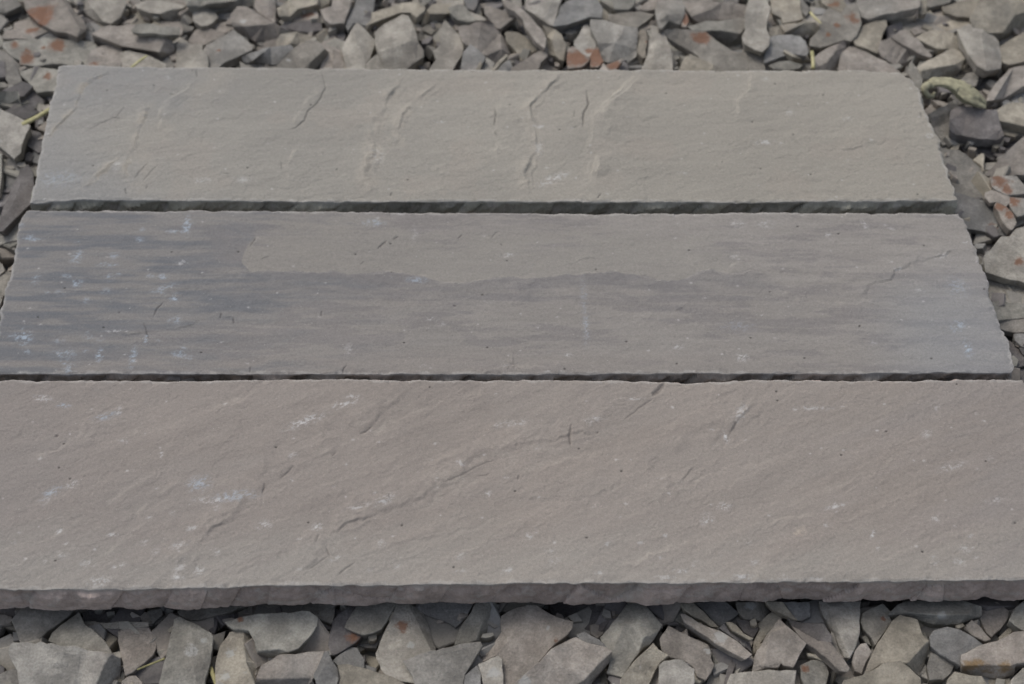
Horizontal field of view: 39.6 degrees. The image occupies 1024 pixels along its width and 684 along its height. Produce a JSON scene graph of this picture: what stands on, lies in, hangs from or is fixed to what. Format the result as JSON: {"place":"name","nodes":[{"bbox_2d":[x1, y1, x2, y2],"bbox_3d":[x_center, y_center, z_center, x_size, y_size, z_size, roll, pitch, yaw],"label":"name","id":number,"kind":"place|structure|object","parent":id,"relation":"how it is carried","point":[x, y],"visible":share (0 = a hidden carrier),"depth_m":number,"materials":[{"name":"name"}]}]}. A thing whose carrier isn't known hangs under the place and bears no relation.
{"place":"outdoors","nodes":[
{"label":"outdoors","id":0,"kind":"place"},
{"bbox_2d":[0,0,1023,683],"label":"gravel","id":1,"kind":"structure","parent":0,"point":[444,634],"depth_m":1.30,"materials":[{"name":"gravel"}]},
{"bbox_2d":[0,109,31,162],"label":"stone chip","id":2,"kind":"object","parent":1,"relation":"on","point":[15,135],"visible":1,"depth_m":1.47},
{"bbox_2d":[0,165,34,235],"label":"stone chip","id":3,"kind":"object","parent":1,"relation":"on","point":[17,207],"visible":0.84,"depth_m":1.42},
{"bbox_2d":[5,92,44,123],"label":"stone chip","id":4,"kind":"object","parent":1,"relation":"on","point":[26,112],"visible":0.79,"depth_m":1.51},
{"bbox_2d":[1,27,48,40],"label":"stone chip","id":5,"kind":"object","parent":1,"relation":"on","point":[17,34],"visible":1,"depth_m":1.57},
{"bbox_2d":[19,67,57,97],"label":"stone chip","id":6,"kind":"object","parent":1,"relation":"on","point":[43,82],"visible":0.62,"depth_m":1.53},
{"bbox_2d":[11,607,74,642],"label":"stone chip","id":7,"kind":"object","parent":1,"relation":"on","point":[30,624],"visible":0.66,"depth_m":1.15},
{"bbox_2d":[2,38,97,69],"bbox_3d":[-0.509,-0.313,1.564,0.105,0.022,0.043,6,53,5],"label":"stone chip","id":8,"kind":"object","parent":1,"relation":"on","point":[56,53],"visible":0.84,"depth_m":1.56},
{"bbox_2d":[23,0,86,42],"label":"stone chip","id":9,"kind":"object","parent":1,"relation":"on","point":[61,19],"visible":1,"depth_m":1.58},
{"bbox_2d":[8,641,120,683],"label":"stone chip","id":10,"kind":"object","parent":1,"relation":"on","point":[40,662],"visible":1,"depth_m":1.12,"materials":[{"name":"stone"}]},
{"bbox_2d":[48,612,111,653],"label":"stone chip","id":11,"kind":"object","parent":1,"relation":"on","point":[75,630],"visible":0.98,"depth_m":1.14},
{"bbox_2d":[71,0,126,25],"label":"stone chip","id":12,"kind":"object","parent":1,"relation":"on","point":[106,12],"visible":0.92,"depth_m":1.60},
{"bbox_2d":[86,44,123,66],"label":"stone chip","id":13,"kind":"object","parent":1,"relation":"on","point":[110,57],"visible":0.51,"depth_m":1.55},
{"bbox_2d":[92,24,174,61],"bbox_3d":[-0.415,-0.325,1.570,0.090,0.037,0.032,18,55,13],"label":"stone chip","id":14,"kind":"object","parent":1,"relation":"on","point":[124,37],"visible":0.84,"depth_m":1.56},
{"bbox_2d":[131,24,179,38],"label":"stone chip","id":15,"kind":"object","parent":14,"relation":"on","point":[145,30],"visible":1,"depth_m":1.55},
{"bbox_2d":[118,627,156,676],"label":"stone chip","id":16,"kind":"object","parent":1,"relation":"on","point":[137,651],"visible":1,"depth_m":1.13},
{"bbox_2d":[120,50,165,67],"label":"stone chip","id":17,"kind":"object","parent":1,"relation":"on","point":[128,58],"visible":0.41,"depth_m":1.54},
{"bbox_2d":[135,0,186,21],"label":"stone chip","id":18,"kind":"object","parent":1,"relation":"on","point":[164,10],"visible":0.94,"depth_m":1.60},
{"bbox_2d":[159,616,213,683],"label":"stone chip","id":19,"kind":"object","parent":1,"relation":"on","point":[189,656],"visible":1,"depth_m":1.12,"materials":[{"name":"stone"}]},
{"bbox_2d":[176,37,208,67],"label":"stone chip","id":20,"kind":"object","parent":1,"relation":"on","point":[188,55],"visible":0.64,"depth_m":1.55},
{"bbox_2d":[178,606,248,620],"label":"stone chip","id":21,"kind":"object","parent":1,"relation":"on","point":[201,614],"visible":0.63,"depth_m":1.16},
{"bbox_2d":[185,0,254,14],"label":"stone chip","id":22,"kind":"object","parent":1,"relation":"on","point":[217,7],"visible":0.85,"depth_m":1.60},
{"bbox_2d":[203,30,252,67],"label":"stone chip","id":23,"kind":"object","parent":1,"relation":"on","point":[231,49],"visible":0.81,"depth_m":1.55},
{"bbox_2d":[215,631,259,683],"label":"stone chip","id":24,"kind":"object","parent":1,"relation":"on","point":[235,663],"visible":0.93,"depth_m":1.12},
{"bbox_2d":[230,6,291,45],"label":"stone chip","id":25,"kind":"object","parent":1,"relation":"on","point":[254,27],"visible":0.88,"depth_m":1.57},
{"bbox_2d":[242,45,293,66],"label":"stone chip","id":26,"kind":"object","parent":1,"relation":"on","point":[273,56],"visible":0.93,"depth_m":1.55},
{"bbox_2d":[225,611,317,657],"bbox_3d":[-0.193,0.237,1.144,0.074,0.024,0.036,0,53,0],"label":"stone chip","id":27,"kind":"object","parent":1,"relation":"on","point":[273,635],"visible":0.99,"depth_m":1.14,"materials":[{"name":"stone"}]},
{"bbox_2d":[238,603,334,625],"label":"stone chip","id":28,"kind":"object","parent":1,"relation":"on","point":[325,613],"visible":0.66,"depth_m":1.16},
{"bbox_2d":[255,651,324,683],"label":"stone chip","id":29,"kind":"object","parent":1,"relation":"on","point":[300,668],"visible":0.99,"depth_m":1.12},
{"bbox_2d":[276,39,328,69],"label":"stone chip","id":30,"kind":"object","parent":1,"relation":"on","point":[309,54],"visible":0.54,"depth_m":1.54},
{"bbox_2d":[277,0,329,21],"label":"stone chip","id":31,"kind":"object","parent":1,"relation":"on","point":[289,10],"visible":0.99,"depth_m":1.60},
{"bbox_2d":[313,651,338,683],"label":"stone chip","id":32,"kind":"object","parent":1,"relation":"on","point":[326,671],"visible":1,"depth_m":1.11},
{"bbox_2d":[320,0,351,34],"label":"stone chip","id":33,"kind":"object","parent":1,"relation":"on","point":[336,14],"visible":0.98,"depth_m":1.59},
{"bbox_2d":[328,606,361,657],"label":"stone chip","id":34,"kind":"object","parent":1,"relation":"on","point":[342,639],"visible":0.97,"depth_m":1.14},
{"bbox_2d":[342,23,374,68],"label":"stone chip","id":35,"kind":"object","parent":1,"relation":"on","point":[358,49],"visible":0.81,"depth_m":1.55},
{"bbox_2d":[346,0,374,34],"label":"stone chip","id":36,"kind":"object","parent":1,"relation":"on","point":[358,13],"visible":0.73,"depth_m":1.60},
{"bbox_2d":[337,664,403,683],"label":"stone chip","id":37,"kind":"object","parent":1,"relation":"on","point":[350,674],"visible":1,"depth_m":1.11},
{"bbox_2d":[345,602,396,638],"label":"stone chip","id":38,"kind":"object","parent":1,"relation":"on","point":[365,622],"visible":0.95,"depth_m":1.15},
{"bbox_2d":[365,14,423,69],"bbox_3d":[-0.127,-0.321,1.559,0.064,0.033,0.088,0,53,0],"label":"stone chip","id":39,"kind":"object","parent":1,"relation":"on","point":[397,45],"visible":0.77,"depth_m":1.54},
{"bbox_2d":[365,2,425,38],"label":"stone chip","id":40,"kind":"object","parent":1,"relation":"on","point":[414,12],"visible":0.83,"depth_m":1.59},
{"bbox_2d":[376,604,435,683],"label":"stone chip","id":41,"kind":"object","parent":1,"relation":"on","point":[406,634],"visible":0.94,"depth_m":1.13,"materials":[{"name":"stone"}]},
{"bbox_2d":[421,3,450,26],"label":"stone chip","id":42,"kind":"object","parent":1,"relation":"on","point":[438,12],"visible":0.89,"depth_m":1.60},
{"bbox_2d":[403,642,482,683],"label":"stone chip","id":43,"kind":"object","parent":1,"relation":"on","point":[451,665],"visible":1,"depth_m":1.11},
{"bbox_2d":[415,602,473,628],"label":"stone chip","id":44,"kind":"object","parent":1,"relation":"on","point":[447,612],"visible":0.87,"depth_m":1.16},
{"bbox_2d":[429,20,463,69],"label":"stone chip","id":45,"kind":"object","parent":1,"relation":"on","point":[448,53],"visible":0.73,"depth_m":1.55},
{"bbox_2d":[461,44,485,69],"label":"stone chip","id":46,"kind":"object","parent":1,"relation":"on","point":[472,56],"visible":0.63,"depth_m":1.53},
{"bbox_2d":[454,602,499,645],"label":"stone chip","id":47,"kind":"object","parent":1,"relation":"on","point":[473,627],"visible":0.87,"depth_m":1.15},
{"bbox_2d":[457,20,509,63],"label":"stone chip","id":48,"kind":"object","parent":1,"relation":"on","point":[485,38],"visible":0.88,"depth_m":1.56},
{"bbox_2d":[478,656,503,683],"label":"stone chip","id":49,"kind":"object","parent":1,"relation":"on","point":[491,670],"visible":1,"depth_m":1.11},
{"bbox_2d":[30,65,956,214],"bbox_3d":[-0.022,-0.202,1.437,0.909,0.039,0.203,0,53,0],"label":"paving slab","id":50,"kind":"object","parent":1,"relation":"on","point":[410,141],"depth_m":1.42,"materials":[{"name":"stone"}]},
{"bbox_2d":[484,6,516,32],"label":"stone chip","id":51,"kind":"object","parent":1,"relation":"on","point":[502,20],"visible":0.98,"depth_m":1.59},
{"bbox_2d":[0,210,1013,383],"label":"paving slab","id":52,"kind":"object","parent":1,"relation":"on","point":[173,296],"depth_m":1.29,"materials":[{"name":"stone"}]},
{"bbox_2d":[0,379,1023,610],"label":"paving slab","id":53,"kind":"object","parent":1,"relation":"on","point":[181,495],"depth_m":1.17,"materials":[{"name":"stone"}]},
{"bbox_2d":[505,31,537,61],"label":"stone chip","id":54,"kind":"object","parent":1,"relation":"on","point":[517,42],"visible":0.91,"depth_m":1.57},
{"bbox_2d":[502,0,546,50],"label":"stone chip","id":55,"kind":"object","parent":1,"relation":"on","point":[535,33],"visible":1,"depth_m":1.56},
{"bbox_2d":[481,605,572,683],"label":"stone chip","id":56,"kind":"object","parent":1,"relation":"on","point":[529,637],"visible":0.97,"depth_m":1.13,"materials":[{"name":"stone"}]},
{"bbox_2d":[511,49,547,70],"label":"stone chip","id":57,"kind":"object","parent":1,"relation":"on","point":[536,60],"visible":0.55,"depth_m":1.54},
{"bbox_2d":[525,0,561,27],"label":"stone chip","id":58,"kind":"object","parent":1,"relation":"on","point":[543,12],"visible":0.92,"depth_m":1.60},
{"bbox_2d":[542,25,565,68],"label":"stone chip","id":59,"kind":"object","parent":1,"relation":"on","point":[556,46],"visible":0.96,"depth_m":1.56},
{"bbox_2d":[514,637,611,683],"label":"stone chip","id":60,"kind":"object","parent":1,"relation":"on","point":[575,660],"visible":1,"depth_m":1.11,"materials":[{"name":"stone"}]},
{"bbox_2d":[553,0,602,36],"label":"stone chip","id":61,"kind":"object","parent":1,"relation":"on","point":[575,14],"visible":0.91,"depth_m":1.58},
{"bbox_2d":[550,602,608,630],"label":"stone chip","id":62,"kind":"object","parent":1,"relation":"on","point":[565,610],"visible":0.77,"depth_m":1.17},
{"bbox_2d":[574,24,595,62],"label":"stone chip","id":63,"kind":"object","parent":1,"relation":"on","point":[584,43],"visible":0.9,"depth_m":1.56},
{"bbox_2d":[590,19,637,64],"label":"stone chip","id":64,"kind":"object","parent":1,"relation":"on","point":[615,41],"visible":0.89,"depth_m":1.55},
{"bbox_2d":[600,603,661,677],"bbox_3d":[0.092,0.240,1.142,0.035,0.022,0.067,31,59,21],"label":"stone chip","id":65,"kind":"object","parent":1,"relation":"on","point":[628,637],"visible":0.98,"depth_m":1.14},
{"bbox_2d":[608,12,654,28],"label":"stone chip","id":66,"kind":"object","parent":1,"relation":"on","point":[638,20],"visible":0.7,"depth_m":1.59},
{"bbox_2d":[620,643,668,683],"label":"stone chip","id":67,"kind":"object","parent":1,"relation":"on","point":[643,667],"visible":1,"depth_m":1.12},
{"bbox_2d":[641,37,672,69],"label":"stone chip","id":68,"kind":"object","parent":1,"relation":"on","point":[659,56],"visible":0.63,"depth_m":1.54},
{"bbox_2d":[655,0,684,32],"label":"stone chip","id":69,"kind":"object","parent":1,"relation":"on","point":[670,14],"visible":0.97,"depth_m":1.58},
{"bbox_2d":[658,659,694,683],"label":"stone chip","id":70,"kind":"object","parent":1,"relation":"on","point":[677,671],"visible":1,"depth_m":1.11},
{"bbox_2d":[659,626,714,683],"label":"stone chip","id":71,"kind":"object","parent":1,"relation":"on","point":[696,654],"visible":0.94,"depth_m":1.13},
{"bbox_2d":[664,29,748,71],"bbox_3d":[0.212,-0.311,1.549,0.091,0.027,0.063,0,53,0],"label":"stone chip","id":72,"kind":"object","parent":1,"relation":"on","point":[707,47],"visible":0.75,"depth_m":1.55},
{"bbox_2d":[682,1,746,24],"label":"stone chip","id":73,"kind":"object","parent":1,"relation":"on","point":[697,12],"visible":0.8,"depth_m":1.60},
{"bbox_2d":[680,614,751,660],"bbox_3d":[0.161,0.236,1.135,0.066,0.019,0.013,34,60,23],"label":"stone chip","id":74,"kind":"object","parent":1,"relation":"on","point":[725,643],"visible":1,"depth_m":1.13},
{"bbox_2d":[694,602,737,626],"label":"stone chip","id":75,"kind":"object","parent":1,"relation":"on","point":[719,614],"visible":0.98,"depth_m":1.16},
{"bbox_2d":[688,17,744,49],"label":"stone chip","id":76,"kind":"object","parent":1,"relation":"on","point":[728,33],"visible":0.77,"depth_m":1.57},
{"bbox_2d":[736,602,769,622],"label":"stone chip","id":77,"kind":"object","parent":1,"relation":"on","point":[757,611],"visible":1,"depth_m":1.16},
{"bbox_2d":[742,0,770,55],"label":"stone chip","id":78,"kind":"object","parent":1,"relation":"on","point":[755,38],"visible":1,"depth_m":1.56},
{"bbox_2d":[727,670,795,683],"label":"stone chip","id":79,"kind":"object","parent":1,"relation":"on","point":[772,677],"visible":1,"depth_m":1.11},
{"bbox_2d":[752,619,805,670],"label":"stone chip","id":80,"kind":"object","parent":1,"relation":"on","point":[782,646],"visible":1,"depth_m":1.12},
{"bbox_2d":[764,35,808,66],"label":"stone chip","id":81,"kind":"object","parent":1,"relation":"on","point":[791,44],"visible":1,"depth_m":1.55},
{"bbox_2d":[770,0,802,23],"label":"stone chip","id":82,"kind":"object","parent":1,"relation":"on","point":[786,11],"visible":0.92,"depth_m":1.60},
{"bbox_2d":[768,21,818,41],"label":"stone chip","id":83,"kind":"object","parent":1,"relation":"on","point":[804,28],"visible":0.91,"depth_m":1.57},
{"bbox_2d":[787,618,831,642],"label":"stone chip","id":84,"kind":"object","parent":1,"relation":"on","point":[819,631],"visible":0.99,"depth_m":1.14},
{"bbox_2d":[799,660,828,683],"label":"stone chip","id":85,"kind":"object","parent":1,"relation":"on","point":[814,671],"visible":1,"depth_m":1.12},
{"bbox_2d":[792,626,849,673],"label":"stone chip","id":86,"kind":"object","parent":1,"relation":"on","point":[829,655],"visible":1,"depth_m":1.12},
{"bbox_2d":[815,40,846,70],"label":"stone chip","id":87,"kind":"object","parent":1,"relation":"on","point":[828,58],"visible":0.65,"depth_m":1.54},
{"bbox_2d":[809,2,861,52],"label":"stone chip","id":88,"kind":"object","parent":1,"relation":"on","point":[836,27],"visible":0.97,"depth_m":1.57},
{"bbox_2d":[819,601,860,661],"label":"stone chip","id":89,"kind":"object","parent":1,"relation":"on","point":[840,619],"visible":0.95,"depth_m":1.14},
{"bbox_2d":[838,46,899,72],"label":"stone chip","id":90,"kind":"object","parent":1,"relation":"on","point":[849,55],"visible":0.36,"depth_m":1.55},
{"bbox_2d":[852,20,886,56],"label":"stone chip","id":91,"kind":"object","parent":1,"relation":"on","point":[868,38],"visible":1,"depth_m":1.57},
{"bbox_2d":[860,603,891,648],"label":"stone chip","id":92,"kind":"object","parent":1,"relation":"on","point":[876,621],"visible":1,"depth_m":1.14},
{"bbox_2d":[842,661,920,683],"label":"stone chip","id":93,"kind":"object","parent":1,"relation":"on","point":[896,672],"visible":1,"depth_m":1.10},
{"bbox_2d":[856,0,920,25],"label":"stone chip","id":94,"kind":"object","parent":1,"relation":"on","point":[870,11],"visible":0.97,"depth_m":1.58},
{"bbox_2d":[877,38,914,72],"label":"stone chip","id":95,"kind":"object","parent":1,"relation":"on","point":[890,50],"visible":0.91,"depth_m":1.56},
{"bbox_2d":[864,615,928,675],"bbox_3d":[0.308,0.252,1.133,0.039,0.030,0.069,25,57,18],"label":"stone chip","id":96,"kind":"object","parent":1,"relation":"on","point":[904,640],"visible":0.94,"depth_m":1.13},
{"bbox_2d":[891,30,931,60],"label":"stone chip","id":97,"kind":"object","parent":1,"relation":"on","point":[908,41],"visible":1,"depth_m":1.56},
{"bbox_2d":[887,600,981,627],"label":"stone chip","id":98,"kind":"object","parent":1,"relation":"on","point":[944,613],"visible":1,"depth_m":1.15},
{"bbox_2d":[915,30,961,55],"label":"stone chip","id":99,"kind":"object","parent":1,"relation":"on","point":[938,42],"visible":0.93,"depth_m":1.56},
{"bbox_2d":[926,653,953,683],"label":"stone chip","id":100,"kind":"object","parent":1,"relation":"on","point":[939,670],"visible":1,"depth_m":1.12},
{"bbox_2d":[916,48,964,83],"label":"stone chip","id":101,"kind":"object","parent":1,"relation":"on","point":[949,63],"visible":0.74,"depth_m":1.54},
{"bbox_2d":[928,100,957,146],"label":"stone chip","id":102,"kind":"object","parent":1,"relation":"on","point":[939,118],"visible":0.74,"depth_m":1.49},
{"bbox_2d":[921,77,986,108],"bbox_3d":[0.462,-0.261,1.486,0.073,0.027,0.029,6,53,5],"label":"dry husk","id":103,"kind":"object","parent":1,"relation":"on","point":[962,91],"visible":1,"depth_m":1.48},
{"bbox_2d":[929,627,982,669],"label":"stone chip","id":104,"kind":"object","parent":1,"relation":"on","point":[950,645],"visible":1,"depth_m":1.13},
{"bbox_2d":[942,0,978,21],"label":"stone chip","id":105,"kind":"object","parent":1,"relation":"on","point":[962,10],"visible":0.83,"depth_m":1.60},
{"bbox_2d":[940,147,984,199],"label":"stone chip","id":106,"kind":"object","parent":1,"relation":"on","point":[962,162],"visible":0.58,"depth_m":1.46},
{"bbox_2d":[949,106,1003,147],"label":"stone chip","id":107,"kind":"object","parent":1,"relation":"on","point":[979,127],"visible":1,"depth_m":1.48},
{"bbox_2d":[957,24,1000,77],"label":"stone chip","id":108,"kind":"object","parent":1,"relation":"on","point":[980,50],"visible":1,"depth_m":1.54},
{"bbox_2d":[954,192,1011,238],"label":"stone chip","id":109,"kind":"object","parent":1,"relation":"on","point":[980,213],"visible":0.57,"depth_m":1.42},
{"bbox_2d":[993,202,1016,234],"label":"stone chip","id":110,"kind":"object","parent":109,"relation":"on","point":[1005,218],"visible":1,"depth_m":1.40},
{"bbox_2d":[960,631,1023,679],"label":"stone chip","id":111,"kind":"object","parent":1,"relation":"on","point":[1003,658],"visible":0.94,"depth_m":1.12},
{"bbox_2d":[978,602,1008,638],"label":"stone chip","id":112,"kind":"object","parent":1,"relation":"on","point":[992,622],"visible":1,"depth_m":1.15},
{"bbox_2d":[969,0,1023,41],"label":"stone chip","id":113,"kind":"object","parent":1,"relation":"on","point":[999,20],"visible":0.91,"depth_m":1.57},
{"bbox_2d":[983,227,1023,288],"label":"stone chip","id":114,"kind":"object","parent":1,"relation":"on","point":[1003,263],"visible":0.98,"depth_m":1.37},
{"bbox_2d":[985,137,1023,179],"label":"stone chip","id":115,"kind":"object","parent":1,"relation":"on","point":[1012,157],"visible":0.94,"depth_m":1.45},
{"bbox_2d":[986,66,1023,109],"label":"stone chip","id":116,"kind":"object","parent":1,"relation":"on","point":[1009,84],"visible":0.95,"depth_m":1.52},
{"bbox_2d":[989,175,1023,197],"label":"stone chip","id":117,"kind":"object","parent":1,"relation":"on","point":[1011,186],"visible":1,"depth_m":1.43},
{"bbox_2d":[992,301,1023,321],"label":"stone chip","id":118,"kind":"object","parent":1,"relation":"on","point":[1009,311],"visible":0.63,"depth_m":1.34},
{"bbox_2d":[997,102,1023,133],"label":"stone chip","id":119,"kind":"object","parent":1,"relation":"on","point":[1011,116],"visible":0.97,"depth_m":1.49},
{"bbox_2d":[1000,33,1023,71],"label":"stone chip","id":120,"kind":"object","parent":1,"relation":"on","point":[1012,52],"visible":0.87,"depth_m":1.55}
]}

